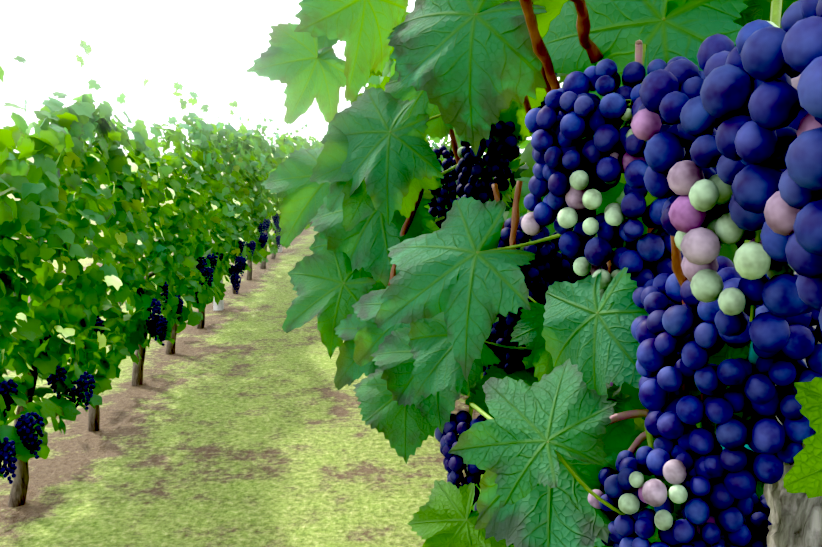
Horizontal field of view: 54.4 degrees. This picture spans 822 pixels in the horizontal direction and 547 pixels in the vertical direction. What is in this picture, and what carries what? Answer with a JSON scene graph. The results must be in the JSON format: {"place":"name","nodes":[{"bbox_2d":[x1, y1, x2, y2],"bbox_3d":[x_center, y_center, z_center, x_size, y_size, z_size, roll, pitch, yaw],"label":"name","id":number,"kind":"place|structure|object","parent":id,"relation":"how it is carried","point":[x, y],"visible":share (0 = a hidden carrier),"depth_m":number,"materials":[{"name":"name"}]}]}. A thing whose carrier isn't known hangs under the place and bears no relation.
{"place":"outdoors","nodes":[
{"label":"outdoors","id":0,"kind":"place"},
{"bbox_2d":[0,41,224,154],"bbox_3d":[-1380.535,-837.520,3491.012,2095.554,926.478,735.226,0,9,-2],"label":"hill","id":1,"kind":"structure","parent":0,"point":[35,82],"depth_m":3537.72,"materials":[{"name":"white"}]},
{"bbox_2d":[0,137,293,382],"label":"leaves","id":2,"kind":"object","parent":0,"point":[121,239],"visible":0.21,"depth_m":4.41,"materials":[{"name":"green plant"}]},
{"bbox_2d":[0,155,482,546],"bbox_3d":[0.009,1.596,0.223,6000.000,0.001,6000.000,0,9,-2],"label":"ground","id":3,"kind":"structure","parent":0,"point":[236,421],"depth_m":4.32,"materials":[{"name":"green plant"}]},
{"bbox_2d":[0,40,324,506],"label":"grapevines","id":4,"kind":"object","parent":3,"relation":"on","point":[39,212],"depth_m":4.46,"materials":[{"name":"green plant"}]},
{"bbox_2d":[0,214,280,483],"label":"grapes","id":5,"kind":"object","parent":4,"relation":"hanging from","point":[27,431],"visible":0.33,"depth_m":3.77,"materials":[{"name":"blue food"}]},
{"bbox_2d":[206,120,281,310],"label":"posts","id":6,"kind":"object","parent":3,"relation":"in","point":[219,306],"visible":0.1,"depth_m":8.31,"materials":[{"name":"white"}]},
{"bbox_2d":[365,3,530,218],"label":"vine leaves","id":7,"kind":"object","parent":3,"relation":"on","point":[379,81],"visible":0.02,"depth_m":4.45,"materials":[{"name":"green plant"}]},
{"bbox_2d":[245,0,821,546],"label":"vine leaves","id":8,"kind":"object","parent":7,"relation":"on","point":[411,344],"visible":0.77,"depth_m":0.74,"materials":[{"name":"green plant"}]},
{"bbox_2d":[317,0,781,546],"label":"leaf stems","id":9,"kind":"object","parent":7,"relation":"attached to","point":[775,10],"visible":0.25,"depth_m":0.54,"materials":[{"name":"plant"}]},
{"bbox_2d":[427,0,821,546],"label":"grapes","id":10,"kind":"object","parent":9,"relation":"attached to","point":[754,96],"visible":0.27,"depth_m":0.32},
{"bbox_2d":[521,56,821,546],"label":"grapes","id":11,"kind":"object","parent":9,"relation":"attached to","point":[717,488],"visible":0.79,"depth_m":0.47,"materials":[{"name":"blue food"}]},
{"bbox_2d":[607,40,687,499],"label":"bunch stalks","id":12,"kind":"object","parent":11,"relation":"on","point":[641,437],"visible":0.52,"depth_m":0.52,"materials":[{"name":"brown plant"}]},
{"bbox_2d":[388,0,713,431],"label":"vine canes","id":13,"kind":"object","parent":7,"relation":"on","point":[587,44],"visible":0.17,"depth_m":0.62,"materials":[{"name":"brown plant"}]},
{"bbox_2d":[763,272,821,546],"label":"vine trunk","id":14,"kind":"object","parent":3,"relation":"on","point":[795,519],"visible":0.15,"depth_m":0.50,"materials":[{"name":"grey wood"}]},
{"bbox_2d":[721,341,758,451],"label":"plastic ties","id":15,"kind":"object","parent":14,"relation":"attached to","point":[753,356],"visible":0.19,"depth_m":0.45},
{"bbox_2d":[0,0,562,153],"label":"sky","id":16,"kind":"structure","parent":0,"point":[208,47],"materials":[{"name":"white"}]},
{"bbox_2d":[434,160,754,250],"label":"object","id":17,"kind":"object","parent":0,"point":[748,235],"depth_m":3.44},
{"bbox_2d":[484,0,798,530],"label":"inner leaves","id":18,"kind":"object","parent":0,"point":[728,251],"visible":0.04,"depth_m":0.80,"materials":[{"name":"green plant"}]}
]}

